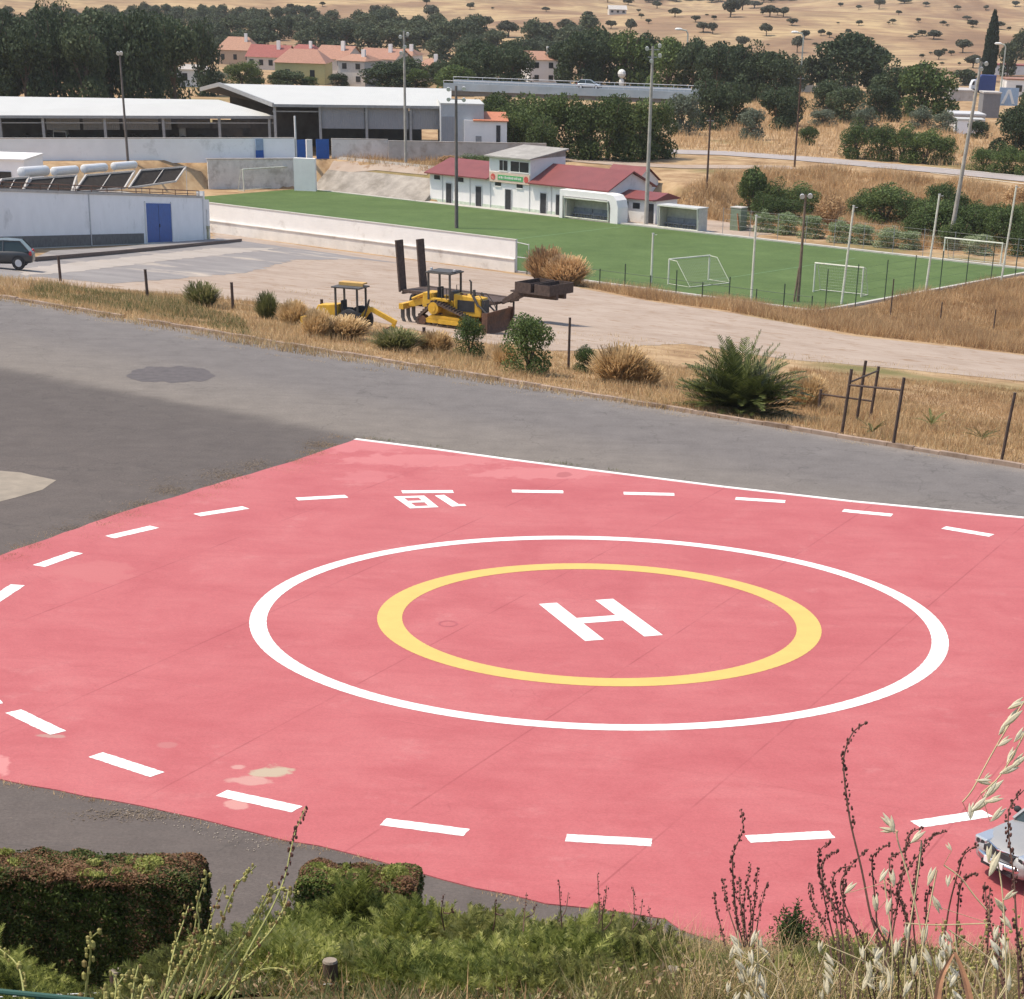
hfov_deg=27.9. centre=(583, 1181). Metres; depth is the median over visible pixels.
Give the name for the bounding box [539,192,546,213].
door
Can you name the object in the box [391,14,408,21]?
oak tree
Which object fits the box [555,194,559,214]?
door
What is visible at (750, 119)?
olive tree
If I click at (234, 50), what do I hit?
village house
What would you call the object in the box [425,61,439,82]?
tree
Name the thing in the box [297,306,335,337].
dry tuft
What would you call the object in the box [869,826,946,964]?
seeding weed
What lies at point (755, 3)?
holm oak
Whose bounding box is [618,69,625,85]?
street lamp
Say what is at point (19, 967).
flower stalk
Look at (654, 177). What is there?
shed
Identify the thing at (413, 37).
oak tree
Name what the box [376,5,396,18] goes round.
oak tree
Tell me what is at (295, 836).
dry stalk
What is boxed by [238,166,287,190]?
football goal
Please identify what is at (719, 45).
tree
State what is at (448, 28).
oak tree
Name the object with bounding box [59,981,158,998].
juniper
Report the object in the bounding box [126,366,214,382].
asphalt patch
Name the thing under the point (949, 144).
shrub
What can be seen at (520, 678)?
helipad
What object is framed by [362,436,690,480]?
pad edge weeds
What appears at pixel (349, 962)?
juniper
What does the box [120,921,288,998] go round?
juniper
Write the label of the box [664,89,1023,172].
dry meadow
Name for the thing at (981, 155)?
shrub
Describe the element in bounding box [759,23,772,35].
holm oak
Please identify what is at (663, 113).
leafy tree
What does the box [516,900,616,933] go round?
juniper
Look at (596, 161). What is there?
dirt track
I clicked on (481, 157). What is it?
shrub
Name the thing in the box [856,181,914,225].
shrub
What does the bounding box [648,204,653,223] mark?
door
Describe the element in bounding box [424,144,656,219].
clubhouse
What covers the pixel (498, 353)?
dry tuft
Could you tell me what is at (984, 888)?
seeding weed
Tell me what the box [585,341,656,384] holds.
dry tuft
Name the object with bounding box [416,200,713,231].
club pavement
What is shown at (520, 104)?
leafy tree
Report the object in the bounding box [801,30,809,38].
holm oak
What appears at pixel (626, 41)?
leafy tree
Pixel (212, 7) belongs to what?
oak tree
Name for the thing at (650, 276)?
fence
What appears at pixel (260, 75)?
bushy tree
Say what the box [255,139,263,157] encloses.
blue service door
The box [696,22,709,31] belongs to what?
holm oak
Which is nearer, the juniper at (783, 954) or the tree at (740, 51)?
the juniper at (783, 954)
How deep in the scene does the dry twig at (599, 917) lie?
12.03 m
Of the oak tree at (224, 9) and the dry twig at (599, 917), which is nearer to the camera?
the dry twig at (599, 917)
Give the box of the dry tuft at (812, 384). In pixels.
[788,371,831,406]
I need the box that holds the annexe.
[621,189,679,223]
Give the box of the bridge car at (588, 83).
[576,79,601,88]
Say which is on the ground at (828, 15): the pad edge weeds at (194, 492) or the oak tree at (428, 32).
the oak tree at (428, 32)
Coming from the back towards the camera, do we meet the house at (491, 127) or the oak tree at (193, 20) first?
the oak tree at (193, 20)
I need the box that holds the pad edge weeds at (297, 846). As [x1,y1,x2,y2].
[0,778,659,921]
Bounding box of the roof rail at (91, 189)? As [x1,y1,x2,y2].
[0,181,198,195]
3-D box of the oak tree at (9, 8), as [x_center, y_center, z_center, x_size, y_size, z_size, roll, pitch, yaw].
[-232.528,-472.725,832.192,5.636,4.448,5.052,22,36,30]
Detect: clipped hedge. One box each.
[0,846,212,990]
[292,856,425,910]
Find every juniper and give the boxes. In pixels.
[0,923,77,986]
[0,944,69,988]
[0,959,82,998]
[0,976,75,998]
[31,968,98,992]
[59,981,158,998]
[97,945,191,994]
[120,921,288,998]
[153,926,233,955]
[184,914,351,998]
[185,913,361,952]
[226,889,339,939]
[264,908,375,941]
[278,914,451,941]
[279,923,403,948]
[300,877,367,912]
[303,865,409,926]
[312,936,444,990]
[320,935,504,993]
[325,928,486,955]
[348,883,471,940]
[381,946,563,997]
[396,901,535,944]
[399,924,570,958]
[448,944,649,998]
[454,903,529,924]
[458,918,650,969]
[462,907,572,932]
[464,907,572,944]
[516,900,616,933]
[554,904,664,932]
[560,917,671,953]
[568,940,687,983]
[591,912,701,950]
[592,920,729,984]
[666,942,844,991]
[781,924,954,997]
[903,938,1023,982]
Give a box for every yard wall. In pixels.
[0,137,294,162]
[331,138,387,158]
[388,140,546,160]
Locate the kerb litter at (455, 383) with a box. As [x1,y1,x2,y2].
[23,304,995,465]
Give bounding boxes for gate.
[294,116,328,158]
[516,242,528,273]
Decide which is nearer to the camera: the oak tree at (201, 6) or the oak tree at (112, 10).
the oak tree at (112, 10)
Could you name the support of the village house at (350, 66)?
on the ground at (828, 15)
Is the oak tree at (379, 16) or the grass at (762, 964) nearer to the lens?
the grass at (762, 964)
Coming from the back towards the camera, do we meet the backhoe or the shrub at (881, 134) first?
the shrub at (881, 134)
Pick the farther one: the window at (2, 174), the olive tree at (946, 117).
the olive tree at (946, 117)
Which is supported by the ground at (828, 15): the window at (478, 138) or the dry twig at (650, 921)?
the dry twig at (650, 921)
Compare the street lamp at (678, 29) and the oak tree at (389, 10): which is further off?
the oak tree at (389, 10)
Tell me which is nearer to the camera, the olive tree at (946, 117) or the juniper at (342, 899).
the juniper at (342, 899)
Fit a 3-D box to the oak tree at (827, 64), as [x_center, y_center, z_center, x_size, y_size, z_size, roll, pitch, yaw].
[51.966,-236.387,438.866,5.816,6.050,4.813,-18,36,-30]
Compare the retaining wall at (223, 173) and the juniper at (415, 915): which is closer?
the juniper at (415, 915)
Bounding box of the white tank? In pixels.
[179,128,185,136]
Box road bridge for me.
[443,76,698,104]
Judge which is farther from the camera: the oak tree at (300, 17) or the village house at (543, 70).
the oak tree at (300, 17)
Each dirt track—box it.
[328,161,429,174]
[566,157,793,168]
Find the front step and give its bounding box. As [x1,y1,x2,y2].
[35,239,241,260]
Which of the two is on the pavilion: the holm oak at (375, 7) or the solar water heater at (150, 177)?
the solar water heater at (150, 177)
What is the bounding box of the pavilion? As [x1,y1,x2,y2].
[0,188,209,248]
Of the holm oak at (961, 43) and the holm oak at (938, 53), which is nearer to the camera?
the holm oak at (938, 53)
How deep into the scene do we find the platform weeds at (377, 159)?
244.54 m
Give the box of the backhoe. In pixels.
[300,280,396,330]
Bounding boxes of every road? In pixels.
[0,298,1023,947]
[668,149,1023,180]
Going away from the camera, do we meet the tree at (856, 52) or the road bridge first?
the road bridge
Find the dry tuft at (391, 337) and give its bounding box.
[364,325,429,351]
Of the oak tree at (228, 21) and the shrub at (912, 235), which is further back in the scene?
the oak tree at (228, 21)
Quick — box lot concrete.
[16,248,272,275]
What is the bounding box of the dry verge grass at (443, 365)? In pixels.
[0,273,1023,463]
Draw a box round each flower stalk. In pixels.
[0,946,27,998]
[78,928,101,996]
[100,964,154,998]
[159,863,299,998]
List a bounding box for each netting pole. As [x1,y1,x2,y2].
[650,233,653,282]
[750,215,757,298]
[840,205,857,303]
[925,194,940,290]
[1000,185,1019,280]
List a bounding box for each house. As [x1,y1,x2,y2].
[178,64,206,86]
[218,33,256,63]
[245,41,293,69]
[273,48,332,84]
[293,41,317,49]
[318,41,360,73]
[337,49,380,86]
[363,44,411,62]
[405,44,424,62]
[420,54,440,81]
[464,112,508,141]
[521,46,557,82]
[607,5,626,14]
[994,63,1023,74]
[1000,77,1023,96]
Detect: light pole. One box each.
[116,51,128,160]
[398,31,408,162]
[446,86,465,227]
[644,44,661,223]
[948,58,987,246]
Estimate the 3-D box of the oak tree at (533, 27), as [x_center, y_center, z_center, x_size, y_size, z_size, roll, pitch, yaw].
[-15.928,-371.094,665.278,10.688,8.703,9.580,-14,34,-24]
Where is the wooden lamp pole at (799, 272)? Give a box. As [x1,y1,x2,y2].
[793,193,812,301]
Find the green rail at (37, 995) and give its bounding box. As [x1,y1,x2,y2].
[0,989,93,998]
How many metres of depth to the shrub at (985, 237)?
205.80 m
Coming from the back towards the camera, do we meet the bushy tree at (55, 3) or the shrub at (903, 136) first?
the bushy tree at (55, 3)
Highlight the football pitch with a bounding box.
[205,189,1023,308]
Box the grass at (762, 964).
[675,932,928,998]
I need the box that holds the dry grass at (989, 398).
[788,365,1023,460]
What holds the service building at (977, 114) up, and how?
on the ground at (828, 15)
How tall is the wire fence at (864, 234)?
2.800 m
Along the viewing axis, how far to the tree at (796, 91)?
320.15 m
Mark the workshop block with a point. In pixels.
(470, 109)
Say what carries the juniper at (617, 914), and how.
on the ground at (828, 15)
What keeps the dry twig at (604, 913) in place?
on the juniper at (619, 931)
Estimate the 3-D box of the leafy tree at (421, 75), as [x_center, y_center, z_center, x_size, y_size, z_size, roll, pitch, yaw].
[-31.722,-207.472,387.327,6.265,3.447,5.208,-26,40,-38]
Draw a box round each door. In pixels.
[146,203,171,242]
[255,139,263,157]
[445,182,452,202]
[475,185,481,206]
[505,188,511,209]
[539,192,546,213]
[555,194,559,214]
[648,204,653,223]
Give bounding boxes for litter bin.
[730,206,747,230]
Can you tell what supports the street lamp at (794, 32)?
on the ground at (828, 15)
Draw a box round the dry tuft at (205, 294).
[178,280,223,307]
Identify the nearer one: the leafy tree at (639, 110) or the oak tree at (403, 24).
the leafy tree at (639, 110)
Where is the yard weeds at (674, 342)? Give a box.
[284,287,1023,382]
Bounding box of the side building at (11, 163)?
[0,152,43,178]
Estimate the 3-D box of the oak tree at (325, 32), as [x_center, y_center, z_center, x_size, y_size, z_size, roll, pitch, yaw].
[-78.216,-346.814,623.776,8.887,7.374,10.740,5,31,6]
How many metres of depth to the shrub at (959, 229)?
208.68 m
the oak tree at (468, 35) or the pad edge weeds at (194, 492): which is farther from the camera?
the oak tree at (468, 35)
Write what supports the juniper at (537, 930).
on the ground at (828, 15)
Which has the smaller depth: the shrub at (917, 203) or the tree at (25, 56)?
the shrub at (917, 203)
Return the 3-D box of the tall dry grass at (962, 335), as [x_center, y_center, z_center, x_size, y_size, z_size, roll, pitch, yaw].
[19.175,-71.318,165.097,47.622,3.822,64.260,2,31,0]
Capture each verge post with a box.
[57,256,61,279]
[144,269,148,296]
[230,282,233,309]
[567,317,570,368]
[890,279,893,313]
[1000,392,1016,459]
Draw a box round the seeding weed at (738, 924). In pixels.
[712,809,768,947]
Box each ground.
[0,0,1023,998]
[648,220,794,236]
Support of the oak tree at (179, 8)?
on the ground at (828, 15)
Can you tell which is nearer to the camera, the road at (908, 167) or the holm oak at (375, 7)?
the road at (908, 167)
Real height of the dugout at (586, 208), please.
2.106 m
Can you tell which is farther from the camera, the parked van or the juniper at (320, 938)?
the parked van
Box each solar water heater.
[0,165,49,188]
[22,165,78,190]
[74,163,135,190]
[110,161,186,192]
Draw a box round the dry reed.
[934,952,973,998]
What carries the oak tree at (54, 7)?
on the ground at (828, 15)
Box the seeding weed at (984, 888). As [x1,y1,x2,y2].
[942,842,1005,998]
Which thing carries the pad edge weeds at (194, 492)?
on the asphalt road at (88, 424)
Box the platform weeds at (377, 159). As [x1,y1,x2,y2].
[330,151,454,170]
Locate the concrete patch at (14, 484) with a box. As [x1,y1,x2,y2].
[0,471,55,500]
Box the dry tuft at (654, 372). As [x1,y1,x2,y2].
[624,358,666,386]
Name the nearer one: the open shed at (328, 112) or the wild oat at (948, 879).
the wild oat at (948, 879)
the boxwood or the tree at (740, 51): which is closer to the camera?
the boxwood
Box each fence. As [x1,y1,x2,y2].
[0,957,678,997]
[526,264,812,305]
[722,209,1023,262]
[825,239,1023,306]
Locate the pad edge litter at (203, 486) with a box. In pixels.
[0,429,376,562]
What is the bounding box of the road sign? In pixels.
[999,87,1018,105]
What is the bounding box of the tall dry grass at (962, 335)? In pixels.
[578,274,1023,353]
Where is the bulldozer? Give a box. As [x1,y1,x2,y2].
[399,267,513,333]
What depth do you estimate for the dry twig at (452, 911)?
11.86 m
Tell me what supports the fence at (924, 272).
on the ground at (828, 15)
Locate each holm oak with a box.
[368,4,380,11]
[423,5,439,14]
[484,16,493,25]
[496,20,518,36]
[542,22,552,28]
[556,18,575,27]
[605,20,616,26]
[623,0,633,4]
[625,18,637,32]
[652,1,661,8]
[668,7,681,16]
[691,15,700,21]
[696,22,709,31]
[708,22,717,33]
[722,0,741,16]
[735,36,749,44]
[739,0,749,9]
[750,1,762,7]
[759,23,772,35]
[760,5,780,16]
[780,7,789,16]
[786,18,797,25]
[791,35,802,52]
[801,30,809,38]
[874,0,885,8]
[917,30,926,35]
[926,31,942,38]
[933,49,945,59]
[955,39,973,52]
[964,54,981,67]
[967,19,978,24]
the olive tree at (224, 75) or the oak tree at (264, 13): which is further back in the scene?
the oak tree at (264, 13)
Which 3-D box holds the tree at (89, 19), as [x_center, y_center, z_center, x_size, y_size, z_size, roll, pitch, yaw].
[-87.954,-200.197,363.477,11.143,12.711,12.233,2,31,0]
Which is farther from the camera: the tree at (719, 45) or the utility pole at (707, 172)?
the tree at (719, 45)
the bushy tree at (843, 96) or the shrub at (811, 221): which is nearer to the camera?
the shrub at (811, 221)
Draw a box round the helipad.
[0,438,1023,957]
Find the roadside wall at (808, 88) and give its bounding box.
[799,85,856,91]
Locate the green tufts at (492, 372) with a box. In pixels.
[0,278,1021,453]
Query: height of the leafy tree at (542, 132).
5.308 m
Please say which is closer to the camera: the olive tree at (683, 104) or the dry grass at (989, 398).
the dry grass at (989, 398)
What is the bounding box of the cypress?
[982,9,999,74]
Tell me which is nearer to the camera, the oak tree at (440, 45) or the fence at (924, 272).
the fence at (924, 272)
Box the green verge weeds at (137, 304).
[16,279,256,333]
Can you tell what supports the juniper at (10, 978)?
on the ground at (828, 15)
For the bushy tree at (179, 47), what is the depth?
326.25 m
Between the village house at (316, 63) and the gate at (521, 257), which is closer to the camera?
the gate at (521, 257)
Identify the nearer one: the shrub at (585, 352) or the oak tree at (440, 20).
the shrub at (585, 352)
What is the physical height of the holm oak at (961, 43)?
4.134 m
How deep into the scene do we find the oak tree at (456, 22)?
676.90 m
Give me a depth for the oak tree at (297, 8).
872.02 m
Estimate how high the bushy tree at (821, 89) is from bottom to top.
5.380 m
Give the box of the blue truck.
[969,74,996,92]
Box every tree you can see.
[0,8,36,87]
[0,19,22,96]
[0,21,56,96]
[3,5,14,15]
[26,0,77,96]
[26,5,82,83]
[49,3,59,12]
[52,0,78,18]
[55,22,110,97]
[59,6,113,82]
[64,7,78,15]
[82,17,139,97]
[102,4,116,9]
[104,6,119,15]
[108,11,136,66]
[110,5,166,98]
[122,8,133,17]
[125,4,135,11]
[138,1,149,10]
[138,8,154,16]
[147,4,163,14]
[148,11,184,80]
[148,13,197,98]
[161,3,171,17]
[167,9,185,20]
[168,16,186,25]
[172,5,185,13]
[184,7,196,13]
[187,15,206,26]
[187,17,222,96]
[194,8,210,18]
[196,4,207,8]
[198,39,223,65]
[206,5,215,11]
[207,22,230,37]
[210,8,225,17]
[212,33,227,44]
[212,68,230,83]
[216,4,228,14]
[219,14,247,32]
[222,60,264,83]
[226,7,240,17]
[229,28,250,36]
[235,6,246,12]
[239,8,262,21]
[245,17,264,32]
[246,69,265,82]
[248,26,280,43]
[256,16,286,39]
[257,7,271,18]
[267,74,278,83]
[269,70,308,84]
[270,5,284,21]
[278,15,296,38]
[282,6,295,15]
[291,4,307,14]
[291,14,309,22]
[292,19,316,37]
[292,28,316,45]
[294,12,312,21]
[300,76,318,85]
[305,5,316,15]
[308,10,322,22]
[309,23,339,46]
[314,15,335,37]
[324,9,340,21]
[325,39,348,45]
[327,73,349,85]
[333,21,361,43]
[335,17,357,24]
[349,9,364,18]
[352,23,381,48]
[353,12,374,22]
[357,61,412,87]
[368,11,378,15]
[369,11,390,24]
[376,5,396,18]
[376,25,408,47]
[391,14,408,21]
[393,19,416,41]
[393,55,428,82]
[398,26,423,45]
[399,44,420,51]
[402,68,431,87]
[410,14,428,23]
[415,18,432,38]
[416,26,438,46]
[422,33,454,61]
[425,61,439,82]
[426,12,443,21]
[430,17,447,27]
[431,59,447,84]
[432,21,458,43]
[433,64,475,95]
[448,51,483,79]
[450,17,465,38]
[452,37,474,52]
[455,20,483,36]
[455,31,485,43]
[457,38,496,78]
[464,13,487,36]
[477,46,514,81]
[482,29,507,45]
[483,91,515,137]
[495,91,542,142]
[496,39,532,70]
[501,111,530,142]
[503,44,535,81]
[514,37,544,50]
[518,17,549,40]
[519,113,560,147]
[524,92,580,156]
[530,35,549,50]
[539,40,559,50]
[545,26,557,40]
[545,42,573,82]
[553,25,574,43]
[553,29,606,83]
[558,98,604,159]
[561,22,585,31]
[576,93,637,161]
[578,12,600,29]
[581,25,625,85]
[603,28,656,86]
[607,97,661,161]
[626,30,660,85]
[637,98,678,158]
[645,36,687,87]
[661,92,702,134]
[674,35,710,87]
[688,68,733,130]
[695,42,738,88]
[712,40,738,78]
[719,43,756,94]
[720,73,751,125]
[736,107,765,140]
[737,39,769,100]
[740,165,766,216]
[755,49,797,99]
[756,86,800,130]
[773,85,807,122]
[780,53,806,90]
[798,126,819,144]
[799,54,827,84]
[807,78,843,110]
[807,108,838,126]
[813,30,890,88]
[814,58,838,83]
[825,86,866,122]
[848,103,879,129]
[853,45,892,88]
[862,83,902,121]
[868,54,920,114]
[893,60,960,120]
[908,105,937,129]
[931,109,958,133]
[952,69,977,84]
[964,120,991,138]
[988,103,1023,154]
[998,40,1017,76]
[1009,28,1023,59]
[1013,92,1023,148]
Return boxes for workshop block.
[437,98,483,141]
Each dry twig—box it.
[441,894,453,930]
[492,899,503,930]
[522,892,536,932]
[557,879,569,928]
[597,872,608,932]
[600,897,615,930]
[631,887,644,927]
[647,906,658,933]
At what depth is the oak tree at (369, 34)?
627.20 m
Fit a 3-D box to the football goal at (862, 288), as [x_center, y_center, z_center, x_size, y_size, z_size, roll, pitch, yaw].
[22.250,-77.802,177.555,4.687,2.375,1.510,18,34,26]
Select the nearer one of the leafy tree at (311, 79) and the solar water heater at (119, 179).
the solar water heater at (119, 179)
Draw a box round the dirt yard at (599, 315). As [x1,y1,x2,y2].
[4,233,1023,380]
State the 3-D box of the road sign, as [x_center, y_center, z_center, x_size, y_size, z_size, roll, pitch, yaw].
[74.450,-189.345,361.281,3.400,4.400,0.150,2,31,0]
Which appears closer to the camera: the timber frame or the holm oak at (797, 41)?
the timber frame
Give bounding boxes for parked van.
[53,130,68,137]
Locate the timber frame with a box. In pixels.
[817,360,905,442]
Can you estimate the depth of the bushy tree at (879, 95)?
337.67 m
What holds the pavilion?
on the ground at (828, 15)
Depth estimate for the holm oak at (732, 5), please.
750.16 m
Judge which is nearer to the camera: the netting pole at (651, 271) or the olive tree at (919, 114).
the netting pole at (651, 271)
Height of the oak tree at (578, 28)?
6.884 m
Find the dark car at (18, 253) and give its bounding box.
[0,238,34,269]
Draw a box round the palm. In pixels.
[673,330,816,419]
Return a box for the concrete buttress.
[293,157,316,190]
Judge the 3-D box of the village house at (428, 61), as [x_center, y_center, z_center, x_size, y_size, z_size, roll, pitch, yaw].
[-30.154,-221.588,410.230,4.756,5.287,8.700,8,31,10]
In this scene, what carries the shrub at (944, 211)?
on the ground at (828, 15)
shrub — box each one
[435,155,462,162]
[453,314,486,358]
[460,153,488,160]
[499,312,555,376]
[572,344,595,372]
[736,182,766,213]
[746,211,753,227]
[750,191,778,223]
[751,209,777,232]
[761,176,788,213]
[770,196,803,219]
[773,211,801,235]
[784,181,822,215]
[795,214,826,239]
[814,193,849,229]
[825,217,855,243]
[837,117,876,159]
[844,188,878,217]
[846,223,876,244]
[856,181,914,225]
[862,123,898,161]
[872,225,902,247]
[882,121,922,163]
[889,192,922,224]
[895,230,922,250]
[900,211,931,237]
[906,195,946,225]
[908,128,945,164]
[910,199,964,240]
[924,181,955,204]
[933,135,958,164]
[935,215,975,250]
[938,185,971,223]
[942,205,985,241]
[960,234,994,255]
[961,200,992,233]
[966,146,998,171]
[972,203,1007,238]
[985,204,1023,249]
[986,141,1021,173]
[986,202,1007,213]
[1001,184,1023,206]
[1005,202,1023,215]
[1007,216,1023,256]
[1013,150,1023,174]
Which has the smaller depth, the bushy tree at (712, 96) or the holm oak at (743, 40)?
the bushy tree at (712, 96)
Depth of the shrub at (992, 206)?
225.97 m
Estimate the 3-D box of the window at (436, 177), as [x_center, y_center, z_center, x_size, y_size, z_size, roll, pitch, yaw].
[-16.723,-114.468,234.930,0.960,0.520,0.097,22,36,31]
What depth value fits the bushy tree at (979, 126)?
309.25 m
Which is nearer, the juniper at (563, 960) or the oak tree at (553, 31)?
the juniper at (563, 960)
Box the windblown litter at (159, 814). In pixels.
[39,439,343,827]
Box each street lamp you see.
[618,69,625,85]
[675,28,688,41]
[791,31,803,69]
[995,42,1005,86]
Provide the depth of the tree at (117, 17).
363.09 m
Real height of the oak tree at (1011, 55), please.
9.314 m
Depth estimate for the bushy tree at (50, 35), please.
314.20 m
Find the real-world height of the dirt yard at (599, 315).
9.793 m
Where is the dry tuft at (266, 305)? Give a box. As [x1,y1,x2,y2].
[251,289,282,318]
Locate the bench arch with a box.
[559,188,627,223]
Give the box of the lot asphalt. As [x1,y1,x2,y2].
[0,238,395,283]
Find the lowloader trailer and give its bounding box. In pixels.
[395,239,573,314]
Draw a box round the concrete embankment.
[317,157,433,200]
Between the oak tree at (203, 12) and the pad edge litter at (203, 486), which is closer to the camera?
the pad edge litter at (203, 486)
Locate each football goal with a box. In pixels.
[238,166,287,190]
[667,255,728,287]
[812,262,867,296]
[943,237,1005,264]
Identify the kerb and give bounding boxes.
[0,295,1023,468]
[317,189,1023,309]
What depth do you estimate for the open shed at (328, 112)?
255.26 m
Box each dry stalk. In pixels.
[226,806,307,998]
[840,721,902,998]
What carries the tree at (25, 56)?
on the ground at (828, 15)
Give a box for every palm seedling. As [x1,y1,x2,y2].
[857,418,885,431]
[919,408,944,424]
[961,427,1000,438]
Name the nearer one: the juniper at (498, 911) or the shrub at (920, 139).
the juniper at (498, 911)
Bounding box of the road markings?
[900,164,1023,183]
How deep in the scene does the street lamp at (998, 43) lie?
421.90 m
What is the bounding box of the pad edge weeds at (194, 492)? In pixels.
[5,437,354,558]
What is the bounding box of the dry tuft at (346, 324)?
[325,313,374,339]
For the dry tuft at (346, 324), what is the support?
on the ground at (828, 15)
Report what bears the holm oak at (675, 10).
on the ground at (828, 15)
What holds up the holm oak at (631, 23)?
on the ground at (828, 15)
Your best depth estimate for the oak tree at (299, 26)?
659.45 m
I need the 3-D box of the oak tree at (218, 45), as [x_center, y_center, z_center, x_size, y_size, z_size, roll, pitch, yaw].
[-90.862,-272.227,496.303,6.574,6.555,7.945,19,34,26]
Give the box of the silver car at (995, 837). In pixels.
[975,805,1023,879]
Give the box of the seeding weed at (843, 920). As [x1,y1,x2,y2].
[808,840,877,970]
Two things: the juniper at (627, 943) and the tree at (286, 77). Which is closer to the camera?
the juniper at (627, 943)
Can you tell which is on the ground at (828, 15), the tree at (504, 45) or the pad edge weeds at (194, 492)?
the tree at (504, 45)
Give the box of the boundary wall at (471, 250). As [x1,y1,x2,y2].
[74,186,517,272]
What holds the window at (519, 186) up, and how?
in the clubhouse
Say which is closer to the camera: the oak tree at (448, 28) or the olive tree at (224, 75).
the olive tree at (224, 75)
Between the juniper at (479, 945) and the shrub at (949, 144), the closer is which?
the juniper at (479, 945)
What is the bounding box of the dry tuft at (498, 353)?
[488,342,520,365]
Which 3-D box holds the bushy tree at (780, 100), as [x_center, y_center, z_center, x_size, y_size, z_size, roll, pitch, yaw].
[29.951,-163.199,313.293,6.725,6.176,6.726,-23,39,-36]
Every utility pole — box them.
[706,118,713,190]
[793,76,803,166]
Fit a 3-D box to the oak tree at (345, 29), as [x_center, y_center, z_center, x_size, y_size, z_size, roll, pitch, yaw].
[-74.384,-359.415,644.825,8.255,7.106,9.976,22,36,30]
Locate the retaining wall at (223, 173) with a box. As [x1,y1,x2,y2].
[206,158,293,188]
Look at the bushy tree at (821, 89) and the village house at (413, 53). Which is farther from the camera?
the village house at (413, 53)
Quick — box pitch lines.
[323,191,1019,306]
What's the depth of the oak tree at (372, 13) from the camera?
842.17 m
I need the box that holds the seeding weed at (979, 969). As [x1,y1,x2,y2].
[919,904,1023,998]
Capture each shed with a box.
[0,96,273,137]
[200,82,450,145]
[609,164,661,191]
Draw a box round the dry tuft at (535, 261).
[521,244,566,278]
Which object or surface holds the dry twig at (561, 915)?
on the juniper at (619, 931)
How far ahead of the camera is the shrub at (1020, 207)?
214.72 m
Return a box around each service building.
[942,87,974,100]
[947,110,985,127]
[953,117,984,133]
[978,90,1001,117]
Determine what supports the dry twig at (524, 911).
on the juniper at (537, 930)
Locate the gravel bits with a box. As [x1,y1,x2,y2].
[113,804,271,850]
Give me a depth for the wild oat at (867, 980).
4.60 m
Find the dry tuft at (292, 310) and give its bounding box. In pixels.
[275,298,310,324]
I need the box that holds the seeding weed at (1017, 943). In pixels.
[985,789,1023,998]
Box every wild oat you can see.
[726,929,786,998]
[818,925,890,998]
[844,829,1011,998]
[879,813,933,998]
[904,843,989,925]
[935,925,1011,998]
[962,697,1023,821]
[986,844,1016,998]
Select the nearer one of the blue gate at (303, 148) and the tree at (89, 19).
the blue gate at (303, 148)
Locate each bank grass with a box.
[89,969,553,998]
[536,920,1023,998]
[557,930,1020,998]
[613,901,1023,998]
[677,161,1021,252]
[677,161,1022,253]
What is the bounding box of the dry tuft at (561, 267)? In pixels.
[541,252,595,285]
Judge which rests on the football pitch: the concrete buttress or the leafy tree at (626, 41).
the concrete buttress
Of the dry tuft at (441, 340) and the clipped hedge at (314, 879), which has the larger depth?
the dry tuft at (441, 340)
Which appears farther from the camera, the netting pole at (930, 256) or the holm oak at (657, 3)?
the holm oak at (657, 3)
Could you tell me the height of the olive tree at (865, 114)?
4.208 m
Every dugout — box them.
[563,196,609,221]
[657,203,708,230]
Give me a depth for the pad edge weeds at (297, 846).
37.48 m
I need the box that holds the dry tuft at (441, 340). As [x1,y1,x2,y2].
[415,329,458,351]
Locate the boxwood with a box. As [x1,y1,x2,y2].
[767,898,822,954]
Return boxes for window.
[0,171,10,178]
[310,70,314,76]
[433,175,439,180]
[476,136,480,141]
[495,182,501,186]
[496,125,499,141]
[499,160,507,171]
[510,161,528,173]
[516,184,522,188]
[633,203,639,208]
[1016,85,1021,91]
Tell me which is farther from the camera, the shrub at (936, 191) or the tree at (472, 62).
the tree at (472, 62)
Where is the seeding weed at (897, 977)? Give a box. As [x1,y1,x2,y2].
[834,928,979,998]

